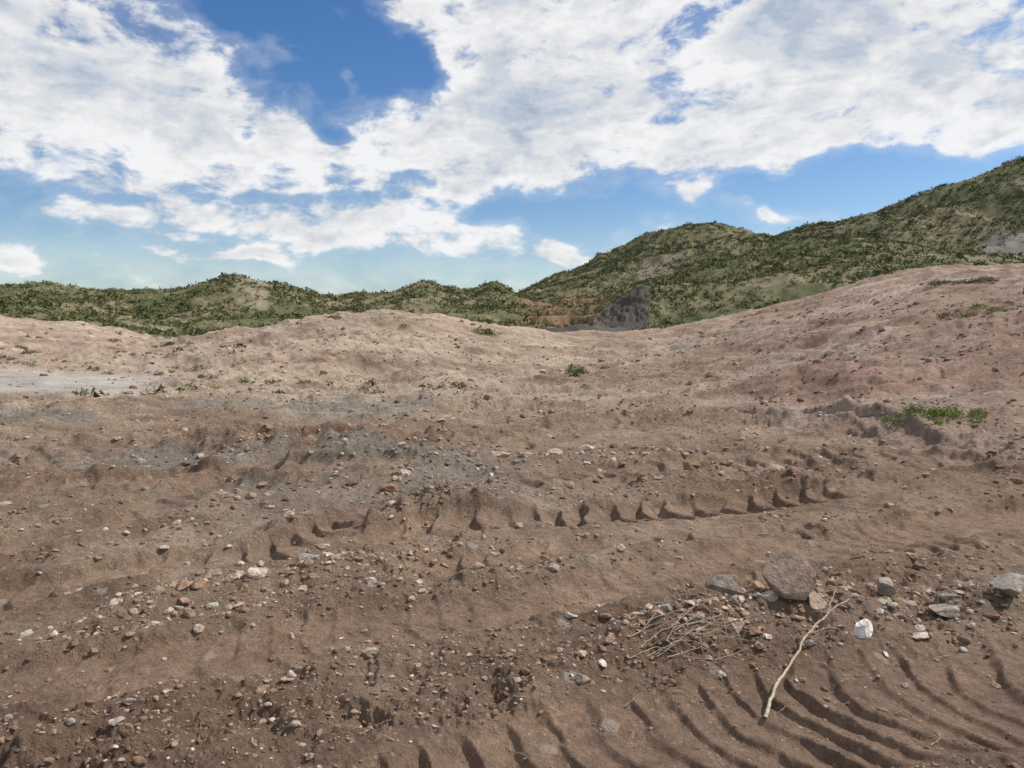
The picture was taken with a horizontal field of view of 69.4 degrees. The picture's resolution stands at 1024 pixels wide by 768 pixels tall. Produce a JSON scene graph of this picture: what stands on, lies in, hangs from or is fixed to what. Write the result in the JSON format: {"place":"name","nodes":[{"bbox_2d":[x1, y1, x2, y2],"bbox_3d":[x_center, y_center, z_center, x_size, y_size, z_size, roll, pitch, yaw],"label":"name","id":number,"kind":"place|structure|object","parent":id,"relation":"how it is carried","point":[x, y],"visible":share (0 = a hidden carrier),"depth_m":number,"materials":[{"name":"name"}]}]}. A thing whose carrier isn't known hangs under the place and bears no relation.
{"place":"outdoors","nodes":[
{"label":"outdoors","id":0,"kind":"place"},
{"bbox_2d":[0,159,1023,767],"bbox_3d":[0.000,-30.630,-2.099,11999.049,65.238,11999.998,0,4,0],"label":"ground terrain","id":1,"kind":"structure","parent":0,"point":[714,513],"depth_m":6.51,"materials":[{"name":"soil"}]},
{"bbox_2d":[15,345,40,352],"bbox_3d":[-25.009,-1.734,37.587,3.050,0.542,1.252,1,4,19],"label":"green bush","id":2,"kind":"object","parent":1,"relation":"on","point":[23,347],"visible":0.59,"depth_m":37.61,"materials":[{"name":"green plant"}]},
{"bbox_2d":[363,647,378,653],"bbox_3d":[-0.697,1.326,3.679,0.097,0.035,0.053,-2,4,-21],"label":"pale rock","id":3,"kind":"object","parent":1,"relation":"on","point":[370,650],"visible":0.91,"depth_m":3.66,"materials":[{"name":"stone"}]},
{"bbox_2d":[399,469,411,474],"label":"pale rock","id":4,"kind":"object","parent":1,"relation":"on","point":[403,472],"visible":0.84,"depth_m":7.51,"materials":[{"name":"stone"}]},
{"bbox_2d":[378,482,476,529],"bbox_3d":[-0.755,1.032,6.682,0.888,0.332,0.977,0,4,0],"label":"dry brush","id":5,"kind":"object","parent":1,"relation":"on","point":[427,490],"visible":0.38,"depth_m":6.45,"materials":[{"name":"brown plant"}]},
{"bbox_2d":[470,325,501,334],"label":"green bush","id":6,"kind":"object","parent":1,"relation":"on","point":[488,331],"visible":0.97,"depth_m":43.91,"materials":[{"name":"green plant"}]},
{"bbox_2d":[491,451,509,456],"bbox_3d":[-0.134,0.839,8.800,0.230,0.098,0.144,0,4,0],"label":"pale rock","id":7,"kind":"object","parent":1,"relation":"on","point":[500,453],"visible":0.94,"depth_m":8.76,"materials":[{"name":"stone"}]},
{"bbox_2d":[0,278,1023,767],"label":"gravel stones","id":8,"kind":"object","parent":1,"relation":"on","point":[126,730],"visible":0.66,"depth_m":4.38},
{"bbox_2d":[0,155,1023,337],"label":"scrub bushes","id":9,"kind":"object","parent":1,"relation":"on","point":[15,302],"visible":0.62,"depth_m":147.81,"materials":[{"name":"green plant"}]},
{"bbox_2d":[0,269,1023,608],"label":"rubble stones","id":10,"kind":"object","parent":1,"relation":"on","point":[552,567],"visible":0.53,"depth_m":7.57,"materials":[{"name":"brown stone"}]},
{"bbox_2d":[0,264,1023,397],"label":"grass tufts","id":11,"kind":"object","parent":1,"relation":"on","point":[180,388],"visible":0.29,"depth_m":25.85,"materials":[{"name":"green plant"}]},
{"bbox_2d":[17,428,1023,685],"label":"berm rubble stones","id":12,"kind":"object","parent":1,"relation":"on","point":[817,602],"visible":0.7,"depth_m":4.29,"materials":[{"name":"stone"}]},
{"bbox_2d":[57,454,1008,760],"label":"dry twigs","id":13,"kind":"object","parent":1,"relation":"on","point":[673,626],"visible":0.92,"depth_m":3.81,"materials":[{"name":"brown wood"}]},
{"bbox_2d":[564,612,577,617],"bbox_3d":[0.333,1.318,4.221,0.085,0.039,0.048,0,4,0],"label":"pale rock","id":14,"kind":"object","parent":1,"relation":"on","point":[568,615],"visible":1,"depth_m":4.21,"materials":[{"name":"stone"}]},
{"bbox_2d":[564,364,588,373],"bbox_3d":[2.264,-0.520,25.885,0.897,0.427,0.735,0,4,0],"label":"green bush","id":15,"kind":"object","parent":1,"relation":"on","point":[580,370],"visible":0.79,"depth_m":25.84,"materials":[{"name":"green plant"}]},
{"bbox_2d":[578,444,594,450],"bbox_3d":[0.972,0.837,9.652,0.192,0.099,0.208,3,5,41],"label":"pale rock","id":16,"kind":"object","parent":1,"relation":"on","point":[585,447],"visible":0.95,"depth_m":9.59,"materials":[{"name":"stone"}]},
{"bbox_2d":[705,575,744,594],"bbox_3d":[1.268,1.181,4.372,0.246,0.089,0.095,3,5,33],"label":"rock slab","id":17,"kind":"object","parent":1,"relation":"on","point":[727,584],"visible":1,"depth_m":4.36,"materials":[{"name":"stone"}]},
{"bbox_2d":[762,551,816,600],"bbox_3d":[1.604,1.106,4.265,0.285,0.232,0.213,-3,5,-33],"label":"rock slab","id":18,"kind":"object","parent":1,"relation":"on","point":[790,575],"visible":1,"depth_m":4.24,"materials":[{"name":"stone"}]},
{"bbox_2d":[763,587,849,719],"bbox_3d":[1.446,1.290,3.647,0.144,0.287,1.110,4,6,45],"label":"dead branch","id":19,"kind":"object","parent":1,"relation":"on","point":[771,697],"visible":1,"depth_m":3.69,"materials":[{"name":"brown wood"}]},
{"bbox_2d":[853,619,872,638],"bbox_3d":[1.857,1.301,3.896,0.119,0.122,0.046,-1,4,-11],"label":"white rock","id":20,"kind":"object","parent":1,"relation":"on","point":[863,628],"visible":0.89,"depth_m":3.88,"materials":[{"name":"stone"}]},
{"bbox_2d":[877,577,895,596],"bbox_3d":[2.253,1.226,4.467,0.096,0.110,0.129,1,4,12],"label":"grey rock","id":21,"kind":"object","parent":1,"relation":"on","point":[885,586],"visible":0.98,"depth_m":4.43,"materials":[{"name":"stone"}]},
{"bbox_2d":[912,632,929,639],"bbox_3d":[2.153,1.329,3.909,0.132,0.030,0.065,-1,4,-20],"label":"pale rock","id":22,"kind":"object","parent":1,"relation":"on","point":[920,635],"visible":1,"depth_m":3.89,"materials":[{"name":"stone"}]},
{"bbox_2d":[879,403,988,424],"bbox_3d":[6.363,0.449,11.157,1.590,0.331,0.700,0,4,0],"label":"green weed","id":23,"kind":"object","parent":1,"relation":"on","point":[946,411],"visible":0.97,"depth_m":11.09,"materials":[{"name":"green plant"}]},
{"bbox_2d":[929,604,959,617],"bbox_3d":[2.459,1.291,4.218,0.162,0.058,0.151,0,4,0],"label":"grey rock","id":24,"kind":"object","parent":1,"relation":"on","point":[947,610],"visible":0.92,"depth_m":4.17,"materials":[{"name":"stone"}]},
{"bbox_2d":[926,276,998,285],"bbox_3d":[19.474,-4.480,32.148,2.812,0.478,1.779,0,4,0],"label":"green bush","id":25,"kind":"object","parent":1,"relation":"on","point":[980,279],"visible":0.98,"depth_m":31.85,"materials":[{"name":"green plant"}]},
{"bbox_2d":[936,301,1022,320],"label":"green bush","id":26,"kind":"object","parent":1,"relation":"on","point":[976,307],"visible":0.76,"depth_m":22.82,"materials":[{"name":"green plant"}]},
{"bbox_2d":[990,573,1023,597],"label":"grey rock","id":27,"kind":"object","parent":1,"relation":"on","point":[1011,584],"visible":1,"depth_m":4.26,"materials":[{"name":"stone"}]},
{"bbox_2d":[0,0,1023,294],"label":"sky","id":28,"kind":"structure","parent":0,"point":[335,147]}
]}

